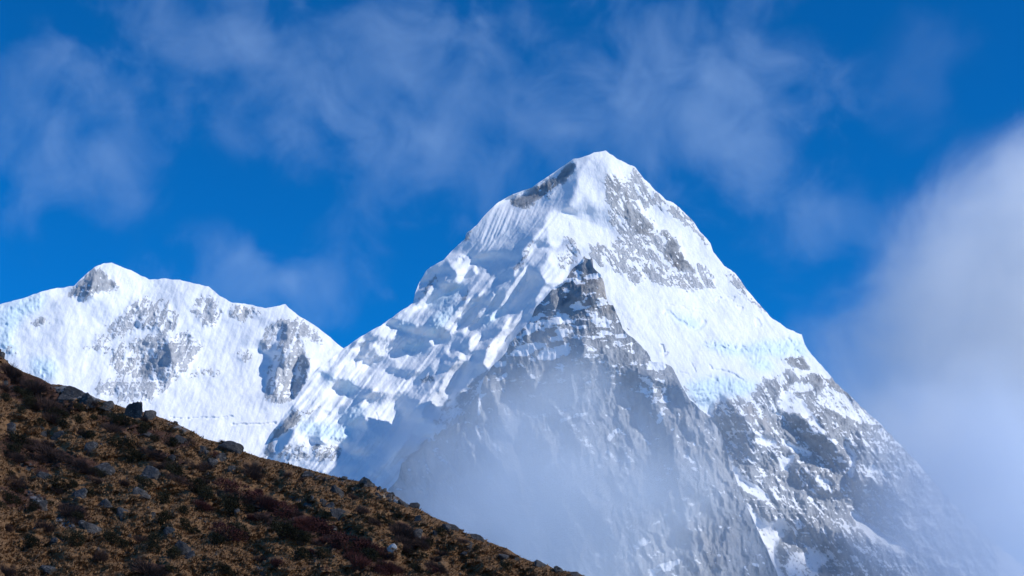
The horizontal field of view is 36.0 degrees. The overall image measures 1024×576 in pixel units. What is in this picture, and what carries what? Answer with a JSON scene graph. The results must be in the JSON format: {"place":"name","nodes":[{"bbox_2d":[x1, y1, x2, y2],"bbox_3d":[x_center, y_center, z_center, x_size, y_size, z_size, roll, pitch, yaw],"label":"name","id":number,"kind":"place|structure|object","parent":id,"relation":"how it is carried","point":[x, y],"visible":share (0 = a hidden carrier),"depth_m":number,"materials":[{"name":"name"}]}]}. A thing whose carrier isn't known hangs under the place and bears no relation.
{"place":"outdoors","nodes":[
{"label":"outdoors","id":0,"kind":"place"},
{"bbox_2d":[0,356,583,575],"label":"hillside","id":1,"kind":"structure","parent":0,"point":[133,428],"depth_m":125.60,"materials":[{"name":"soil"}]},
{"bbox_2d":[0,562,17,575],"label":"bare shrub","id":2,"kind":"object","parent":1,"relation":"on","point":[9,571],"visible":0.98,"depth_m":111.55,"materials":[{"name":"brown plant"}]},
{"bbox_2d":[1,489,20,503],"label":"evergreen shrub","id":3,"kind":"object","parent":1,"relation":"on","point":[8,496],"visible":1,"depth_m":124.45,"materials":[{"name":"green plant"}]},
{"bbox_2d":[0,441,22,457],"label":"evergreen shrub","id":4,"kind":"object","parent":1,"relation":"on","point":[13,447],"visible":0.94,"depth_m":131.98,"materials":[{"name":"green plant"}]},
{"bbox_2d":[1,363,25,380],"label":"bare shrub","id":5,"kind":"object","parent":1,"relation":"on","point":[15,373],"visible":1,"depth_m":145.78,"materials":[{"name":"brown plant"}]},
{"bbox_2d":[7,451,23,462],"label":"bare shrub","id":6,"kind":"object","parent":1,"relation":"on","point":[18,458],"visible":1,"depth_m":130.92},
{"bbox_2d":[4,472,32,491],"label":"bare shrub","id":7,"kind":"object","parent":1,"relation":"on","point":[18,483],"visible":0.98,"depth_m":127.50,"materials":[{"name":"brown plant"}]},
{"bbox_2d":[7,429,31,445],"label":"evergreen shrub","id":8,"kind":"object","parent":1,"relation":"on","point":[14,437],"visible":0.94,"depth_m":134.63,"materials":[{"name":"green plant"}]},
{"bbox_2d":[21,394,36,408],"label":"evergreen shrub","id":9,"kind":"object","parent":1,"relation":"on","point":[29,401],"visible":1,"depth_m":140.76,"materials":[{"name":"green plant"}]},
{"bbox_2d":[21,532,39,549],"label":"evergreen shrub","id":10,"kind":"object","parent":1,"relation":"on","point":[30,540],"visible":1,"depth_m":117.56,"materials":[{"name":"green plant"}]},
{"bbox_2d":[18,377,54,397],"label":"bare shrub","id":11,"kind":"object","parent":1,"relation":"on","point":[36,388],"visible":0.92,"depth_m":144.23,"materials":[{"name":"brown plant"}]},
{"bbox_2d":[30,453,48,462],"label":"bare shrub","id":12,"kind":"object","parent":1,"relation":"on","point":[40,458],"visible":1,"depth_m":132.59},
{"bbox_2d":[32,518,54,532],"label":"bare shrub","id":13,"kind":"object","parent":1,"relation":"on","point":[45,525],"visible":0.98,"depth_m":120.55,"materials":[{"name":"brown plant"}]},
{"bbox_2d":[36,471,51,479],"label":"boulder","id":14,"kind":"object","parent":1,"relation":"on","point":[41,474],"visible":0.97,"depth_m":128.95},
{"bbox_2d":[29,441,64,460],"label":"bare shrub","id":15,"kind":"object","parent":1,"relation":"on","point":[50,455],"visible":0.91,"depth_m":133.10,"materials":[{"name":"brown plant"}]},
{"bbox_2d":[40,565,57,573],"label":"boulder","id":16,"kind":"object","parent":1,"relation":"on","point":[47,569],"visible":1,"depth_m":113.39,"materials":[{"name":"stone"}]},
{"bbox_2d":[32,392,67,413],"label":"bare shrub","id":17,"kind":"object","parent":1,"relation":"on","point":[44,404],"visible":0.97,"depth_m":140.89,"materials":[{"name":"brown plant"}]},
{"bbox_2d":[41,412,60,423],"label":"bare shrub","id":18,"kind":"object","parent":1,"relation":"on","point":[51,417],"visible":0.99,"depth_m":139.81,"materials":[{"name":"plant"}]},
{"bbox_2d":[44,474,67,489],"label":"evergreen shrub","id":19,"kind":"object","parent":1,"relation":"on","point":[59,479],"visible":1,"depth_m":128.20,"materials":[{"name":"green plant"}]},
{"bbox_2d":[48,407,70,417],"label":"evergreen shrub","id":20,"kind":"object","parent":1,"relation":"on","point":[58,411],"visible":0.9,"depth_m":140.61,"materials":[{"name":"green plant"}]},
{"bbox_2d":[55,416,71,428],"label":"evergreen shrub","id":21,"kind":"object","parent":1,"relation":"on","point":[62,421],"visible":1,"depth_m":138.46,"materials":[{"name":"green plant"}]},
{"bbox_2d":[56,386,84,402],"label":"boulder","id":22,"kind":"object","parent":1,"relation":"on","point":[69,392],"visible":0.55,"depth_m":144.39,"materials":[{"name":"stone"}]},
{"bbox_2d":[60,528,86,546],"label":"evergreen shrub","id":23,"kind":"object","parent":1,"relation":"on","point":[79,537],"visible":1,"depth_m":117.98,"materials":[{"name":"green plant"}]},
{"bbox_2d":[57,502,94,520],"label":"bare shrub","id":24,"kind":"object","parent":1,"relation":"on","point":[73,509],"visible":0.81,"depth_m":123.25,"materials":[{"name":"brown plant"}]},
{"bbox_2d":[70,511,84,520],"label":"evergreen shrub","id":25,"kind":"object","parent":1,"relation":"on","point":[80,516],"visible":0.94,"depth_m":122.18,"materials":[{"name":"green plant"}]},
{"bbox_2d":[69,457,87,470],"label":"bare shrub","id":26,"kind":"object","parent":1,"relation":"on","point":[81,464],"visible":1,"depth_m":130.71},
{"bbox_2d":[71,413,86,423],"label":"evergreen shrub","id":27,"kind":"object","parent":1,"relation":"on","point":[77,418],"visible":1,"depth_m":140.23,"materials":[{"name":"green plant"}]},
{"bbox_2d":[71,488,87,501],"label":"boulder","id":28,"kind":"object","parent":1,"relation":"on","point":[82,493],"visible":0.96,"depth_m":125.98,"materials":[{"name":"stone"}]},
{"bbox_2d":[79,392,95,409],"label":"boulder","id":29,"kind":"object","parent":1,"relation":"on","point":[85,398],"visible":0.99,"depth_m":142.71,"materials":[{"name":"stone"}]},
{"bbox_2d":[76,464,99,477],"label":"bare shrub","id":30,"kind":"object","parent":1,"relation":"on","point":[89,472],"visible":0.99,"depth_m":130.51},
{"bbox_2d":[78,428,99,438],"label":"evergreen shrub","id":31,"kind":"object","parent":1,"relation":"on","point":[90,434],"visible":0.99,"depth_m":136.70,"materials":[{"name":"green plant"}]},
{"bbox_2d":[78,520,101,533],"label":"boulder","id":32,"kind":"object","parent":1,"relation":"on","point":[89,527],"visible":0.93,"depth_m":120.49,"materials":[{"name":"stone"}]},
{"bbox_2d":[84,441,97,454],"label":"boulder","id":33,"kind":"object","parent":1,"relation":"on","point":[91,445],"visible":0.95,"depth_m":134.27,"materials":[{"name":"stone"}]},
{"bbox_2d":[92,546,110,562],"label":"bare shrub","id":34,"kind":"object","parent":1,"relation":"on","point":[100,556],"visible":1,"depth_m":115.46,"materials":[{"name":"brown plant"}]},
{"bbox_2d":[95,462,114,475],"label":"boulder","id":35,"kind":"object","parent":1,"relation":"on","point":[107,468],"visible":0.59,"depth_m":131.15,"materials":[{"name":"stone"}]},
{"bbox_2d":[98,499,112,507],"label":"boulder","id":36,"kind":"object","parent":1,"relation":"on","point":[106,503],"visible":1,"depth_m":125.33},
{"bbox_2d":[99,401,113,411],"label":"boulder","id":37,"kind":"object","parent":1,"relation":"on","point":[109,404],"visible":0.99,"depth_m":143.15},
{"bbox_2d":[101,527,122,544],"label":"evergreen shrub","id":38,"kind":"object","parent":1,"relation":"on","point":[108,536],"visible":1,"depth_m":118.80,"materials":[{"name":"green plant"}]},
{"bbox_2d":[100,421,125,432],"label":"bare shrub","id":39,"kind":"object","parent":1,"relation":"on","point":[110,429],"visible":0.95,"depth_m":138.12,"materials":[{"name":"brown plant"}]},
{"bbox_2d":[105,414,122,425],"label":"evergreen shrub","id":40,"kind":"object","parent":1,"relation":"on","point":[115,420],"visible":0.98,"depth_m":139.82,"materials":[{"name":"green plant"}]},
{"bbox_2d":[107,435,121,447],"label":"evergreen shrub","id":41,"kind":"object","parent":1,"relation":"on","point":[114,439],"visible":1,"depth_m":135.43,"materials":[{"name":"green plant"}]},
{"bbox_2d":[114,538,130,549],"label":"evergreen shrub","id":42,"kind":"object","parent":1,"relation":"on","point":[124,541],"visible":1,"depth_m":118.93,"materials":[{"name":"green plant"}]},
{"bbox_2d":[116,414,137,426],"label":"evergreen shrub","id":43,"kind":"object","parent":1,"relation":"on","point":[127,420],"visible":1,"depth_m":139.25,"materials":[{"name":"green plant"}]},
{"bbox_2d":[119,436,136,449],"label":"evergreen shrub","id":44,"kind":"object","parent":1,"relation":"on","point":[126,442],"visible":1,"depth_m":135.28,"materials":[{"name":"green plant"}]},
{"bbox_2d":[124,446,141,462],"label":"evergreen shrub","id":45,"kind":"object","parent":1,"relation":"on","point":[134,452],"visible":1,"depth_m":134.29,"materials":[{"name":"green plant"}]},
{"bbox_2d":[124,401,142,417],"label":"boulder","id":46,"kind":"object","parent":1,"relation":"on","point":[134,409],"visible":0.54,"depth_m":141.19,"materials":[{"name":"stone"}]},
{"bbox_2d":[132,487,150,499],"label":"boulder","id":47,"kind":"object","parent":1,"relation":"on","point":[140,491],"visible":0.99,"depth_m":126.53,"materials":[{"name":"stone"}]},
{"bbox_2d":[137,421,150,431],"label":"evergreen shrub","id":48,"kind":"object","parent":1,"relation":"on","point":[143,426],"visible":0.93,"depth_m":138.83,"materials":[{"name":"green plant"}]},
{"bbox_2d":[134,475,155,488],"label":"evergreen shrub","id":49,"kind":"object","parent":1,"relation":"on","point":[140,480],"visible":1,"depth_m":127.88,"materials":[{"name":"green plant"}]},
{"bbox_2d":[128,555,169,575],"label":"bare shrub","id":50,"kind":"object","parent":1,"relation":"on","point":[151,570],"visible":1,"depth_m":113.21,"materials":[{"name":"brown plant"}]},
{"bbox_2d":[138,465,160,479],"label":"boulder","id":51,"kind":"object","parent":1,"relation":"on","point":[150,472],"visible":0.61,"depth_m":130.35,"materials":[{"name":"stone"}]},
{"bbox_2d":[143,410,156,419],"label":"boulder","id":52,"kind":"object","parent":1,"relation":"on","point":[150,414],"visible":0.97,"depth_m":140.75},
{"bbox_2d":[139,540,161,553],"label":"evergreen shrub","id":53,"kind":"object","parent":1,"relation":"on","point":[150,546],"visible":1,"depth_m":117.34,"materials":[{"name":"green plant"}]},
{"bbox_2d":[139,445,164,459],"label":"bare shrub","id":54,"kind":"object","parent":1,"relation":"on","point":[152,453],"visible":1,"depth_m":133.89,"materials":[{"name":"brown plant"}]},
{"bbox_2d":[147,532,161,544],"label":"evergreen shrub","id":55,"kind":"object","parent":1,"relation":"on","point":[153,537],"visible":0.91,"depth_m":118.81,"materials":[{"name":"green plant"}]},
{"bbox_2d":[154,509,171,524],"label":"evergreen shrub","id":56,"kind":"object","parent":1,"relation":"on","point":[163,517],"visible":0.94,"depth_m":122.47,"materials":[{"name":"green plant"}]},
{"bbox_2d":[155,489,172,504],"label":"evergreen shrub","id":57,"kind":"object","parent":1,"relation":"on","point":[161,496],"visible":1,"depth_m":126.13,"materials":[{"name":"green plant"}]},
{"bbox_2d":[164,437,179,446],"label":"evergreen shrub","id":58,"kind":"object","parent":1,"relation":"on","point":[174,441],"visible":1,"depth_m":136.45,"materials":[{"name":"green plant"}]},
{"bbox_2d":[164,544,182,558],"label":"evergreen shrub","id":59,"kind":"object","parent":1,"relation":"on","point":[171,553],"visible":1,"depth_m":116.24,"materials":[{"name":"green plant"}]},
{"bbox_2d":[164,460,187,476],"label":"evergreen shrub","id":60,"kind":"object","parent":1,"relation":"on","point":[177,468],"visible":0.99,"depth_m":130.60,"materials":[{"name":"green plant"}]},
{"bbox_2d":[166,471,187,484],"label":"bare shrub","id":61,"kind":"object","parent":1,"relation":"on","point":[177,479],"visible":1,"depth_m":129.66,"materials":[{"name":"plant"}]},
{"bbox_2d":[174,540,191,555],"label":"boulder","id":62,"kind":"object","parent":1,"relation":"on","point":[184,547],"visible":0.82,"depth_m":117.55,"materials":[{"name":"stone"}]},
{"bbox_2d":[176,502,190,514],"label":"evergreen shrub","id":63,"kind":"object","parent":1,"relation":"on","point":[183,509],"visible":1,"depth_m":124.16,"materials":[{"name":"green plant"}]},
{"bbox_2d":[179,522,201,533],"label":"evergreen shrub","id":64,"kind":"object","parent":1,"relation":"on","point":[191,531],"visible":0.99,"depth_m":122.08,"materials":[{"name":"green plant"}]},
{"bbox_2d":[184,460,204,471],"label":"bare shrub","id":65,"kind":"object","parent":1,"relation":"on","point":[195,466],"visible":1,"depth_m":132.56,"materials":[{"name":"brown plant"}]},
{"bbox_2d":[186,477,208,493],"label":"evergreen shrub","id":66,"kind":"object","parent":1,"relation":"on","point":[199,484],"visible":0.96,"depth_m":129.00,"materials":[{"name":"green plant"}]},
{"bbox_2d":[190,499,215,512],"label":"red shrub","id":67,"kind":"object","parent":1,"relation":"on","point":[203,505],"visible":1,"depth_m":126.14,"materials":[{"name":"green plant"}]},
{"bbox_2d":[197,485,214,499],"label":"evergreen shrub","id":68,"kind":"object","parent":1,"relation":"on","point":[204,491],"visible":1,"depth_m":127.42,"materials":[{"name":"green plant"}]},
{"bbox_2d":[208,531,225,545],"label":"evergreen shrub","id":69,"kind":"object","parent":1,"relation":"on","point":[215,539],"visible":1,"depth_m":120.23,"materials":[{"name":"green plant"}]},
{"bbox_2d":[209,562,235,575],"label":"evergreen shrub","id":70,"kind":"object","parent":1,"relation":"on","point":[230,570],"visible":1,"depth_m":114.75,"materials":[{"name":"green plant"}]},
{"bbox_2d":[209,521,249,543],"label":"red shrub","id":71,"kind":"object","parent":1,"relation":"on","point":[223,533],"visible":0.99,"depth_m":120.83,"materials":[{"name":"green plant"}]},
{"bbox_2d":[216,441,243,454],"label":"boulder","id":72,"kind":"object","parent":1,"relation":"on","point":[233,447],"visible":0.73,"depth_m":136.23,"materials":[{"name":"stone"}]},
{"bbox_2d":[219,491,243,515],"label":"evergreen shrub","id":73,"kind":"object","parent":1,"relation":"on","point":[228,505],"visible":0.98,"depth_m":126.28,"materials":[{"name":"green plant"}]},
{"bbox_2d":[227,520,250,538],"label":"evergreen shrub","id":74,"kind":"object","parent":1,"relation":"on","point":[241,527],"visible":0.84,"depth_m":121.60,"materials":[{"name":"green plant"}]},
{"bbox_2d":[213,477,268,499],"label":"red shrub","id":75,"kind":"object","parent":1,"relation":"on","point":[229,482],"visible":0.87,"depth_m":127.98,"materials":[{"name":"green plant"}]},
{"bbox_2d":[237,503,256,513],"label":"evergreen shrub","id":76,"kind":"object","parent":1,"relation":"on","point":[250,508],"visible":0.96,"depth_m":126.28,"materials":[{"name":"green plant"}]},
{"bbox_2d":[242,468,263,480],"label":"bare shrub","id":77,"kind":"object","parent":1,"relation":"on","point":[255,475],"visible":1,"depth_m":131.26,"materials":[{"name":"plant"}]},
{"bbox_2d":[242,462,264,473],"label":"bare shrub","id":78,"kind":"object","parent":1,"relation":"on","point":[252,467],"visible":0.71,"depth_m":132.71,"materials":[{"name":"brown plant"}]},
{"bbox_2d":[256,495,279,511],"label":"red shrub","id":79,"kind":"object","parent":1,"relation":"on","point":[267,503],"visible":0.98,"depth_m":126.48,"materials":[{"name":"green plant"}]},
{"bbox_2d":[270,556,285,568],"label":"red shrub","id":80,"kind":"object","parent":1,"relation":"on","point":[274,562],"visible":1,"depth_m":115.84,"materials":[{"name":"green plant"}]},
{"bbox_2d":[270,516,296,539],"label":"evergreen shrub","id":81,"kind":"object","parent":1,"relation":"on","point":[276,530],"visible":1,"depth_m":120.36,"materials":[{"name":"green plant"}]},
{"bbox_2d":[271,503,298,518],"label":"red shrub","id":82,"kind":"object","parent":1,"relation":"on","point":[286,508],"visible":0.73,"depth_m":125.31,"materials":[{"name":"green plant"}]},
{"bbox_2d":[276,522,308,541],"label":"evergreen shrub","id":83,"kind":"object","parent":1,"relation":"on","point":[292,529],"visible":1,"depth_m":120.09,"materials":[{"name":"green plant"}]},
{"bbox_2d":[284,527,313,544],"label":"evergreen shrub","id":84,"kind":"object","parent":1,"relation":"on","point":[308,534],"visible":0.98,"depth_m":119.93,"materials":[{"name":"green plant"}]},
{"bbox_2d":[285,544,313,560],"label":"evergreen shrub","id":85,"kind":"object","parent":1,"relation":"on","point":[301,552],"visible":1,"depth_m":117.47,"materials":[{"name":"green plant"}]},
{"bbox_2d":[292,515,315,530],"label":"red shrub","id":86,"kind":"object","parent":1,"relation":"on","point":[304,522],"visible":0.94,"depth_m":122.19,"materials":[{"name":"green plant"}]},
{"bbox_2d":[315,545,330,558],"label":"evergreen shrub","id":87,"kind":"object","parent":1,"relation":"on","point":[320,552],"visible":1,"depth_m":117.48,"materials":[{"name":"green plant"}]},
{"bbox_2d":[309,516,337,535],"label":"red shrub","id":88,"kind":"object","parent":1,"relation":"on","point":[322,530],"visible":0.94,"depth_m":122.10,"materials":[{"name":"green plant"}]},
{"bbox_2d":[330,485,343,497],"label":"boulder","id":89,"kind":"object","parent":1,"relation":"on","point":[335,488],"visible":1,"depth_m":128.12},
{"bbox_2d":[330,508,345,520],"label":"boulder","id":90,"kind":"object","parent":1,"relation":"on","point":[337,513],"visible":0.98,"depth_m":123.80,"materials":[{"name":"stone"}]},
{"bbox_2d":[327,529,370,553],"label":"red shrub","id":91,"kind":"object","parent":1,"relation":"on","point":[345,545],"visible":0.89,"depth_m":118.68,"materials":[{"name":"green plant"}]},
{"bbox_2d":[350,552,372,568],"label":"red shrub","id":92,"kind":"object","parent":1,"relation":"on","point":[357,562],"visible":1,"depth_m":114.58,"materials":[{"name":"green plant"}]},
{"bbox_2d":[354,505,370,514],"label":"bare shrub","id":93,"kind":"object","parent":1,"relation":"on","point":[363,510],"visible":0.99,"depth_m":123.57,"materials":[{"name":"brown plant"}]},
{"bbox_2d":[359,477,374,488],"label":"boulder","id":94,"kind":"object","parent":1,"relation":"on","point":[367,481],"visible":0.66,"depth_m":128.95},
{"bbox_2d":[357,547,383,562],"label":"evergreen shrub","id":95,"kind":"object","parent":1,"relation":"on","point":[372,553],"visible":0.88,"depth_m":116.06,"materials":[{"name":"green plant"}]},
{"bbox_2d":[367,542,388,556],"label":"red shrub","id":96,"kind":"object","parent":1,"relation":"on","point":[376,548],"visible":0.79,"depth_m":117.28,"materials":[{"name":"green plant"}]},
{"bbox_2d":[373,564,389,575],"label":"red shrub","id":97,"kind":"object","parent":1,"relation":"on","point":[383,570],"visible":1,"depth_m":113.93,"materials":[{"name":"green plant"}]},
{"bbox_2d":[377,549,398,562],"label":"bare shrub","id":98,"kind":"object","parent":1,"relation":"on","point":[390,556],"visible":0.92,"depth_m":116.82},
{"bbox_2d":[375,559,404,575],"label":"red shrub","id":99,"kind":"object","parent":1,"relation":"on","point":[392,569],"visible":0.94,"depth_m":114.54,"materials":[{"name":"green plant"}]},
{"bbox_2d":[393,534,413,548],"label":"bare shrub","id":100,"kind":"object","parent":1,"relation":"on","point":[404,540],"visible":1,"depth_m":119.28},
{"bbox_2d":[389,522,419,540],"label":"bare shrub","id":101,"kind":"object","parent":1,"relation":"on","point":[404,532],"visible":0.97,"depth_m":120.48,"materials":[{"name":"brown plant"}]},
{"bbox_2d":[413,539,431,549],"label":"bare shrub","id":102,"kind":"object","parent":1,"relation":"on","point":[424,545],"visible":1,"depth_m":119.12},
{"bbox_2d":[423,559,449,574],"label":"bare shrub","id":103,"kind":"object","parent":1,"relation":"on","point":[445,571],"visible":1,"depth_m":114.84,"materials":[{"name":"brown plant"}]},
{"bbox_2d":[442,524,458,531],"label":"boulder","id":104,"kind":"object","parent":1,"relation":"on","point":[451,526],"visible":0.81,"depth_m":123.54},
{"bbox_2d":[0,0,1023,565],"label":"sky","id":105,"kind":"structure","parent":0,"point":[857,166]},
{"bbox_2d":[259,151,1023,575],"bbox_3d":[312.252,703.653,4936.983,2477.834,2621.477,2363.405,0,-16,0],"label":"snow peak","id":106,"kind":"structure","parent":0,"point":[833,477],"depth_m":4922.24,"materials":[{"name":"snow"}]},
{"label":"ground","id":107,"kind":"structure","parent":0,"visible":0},
{"bbox_2d":[0,263,342,456],"bbox_3d":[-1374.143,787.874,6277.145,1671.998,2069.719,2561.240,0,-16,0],"label":"snow ridge","id":108,"kind":"structure","parent":107,"relation":"on","point":[208,362],"depth_m":6567.66,"materials":[{"name":"snow"}]},
{"bbox_2d":[387,256,777,575],"bbox_3d":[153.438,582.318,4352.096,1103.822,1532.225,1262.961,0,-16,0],"label":"rock buttress","id":109,"kind":"object","parent":107,"relation":"on","point":[582,436],"visible":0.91,"depth_m":4342.85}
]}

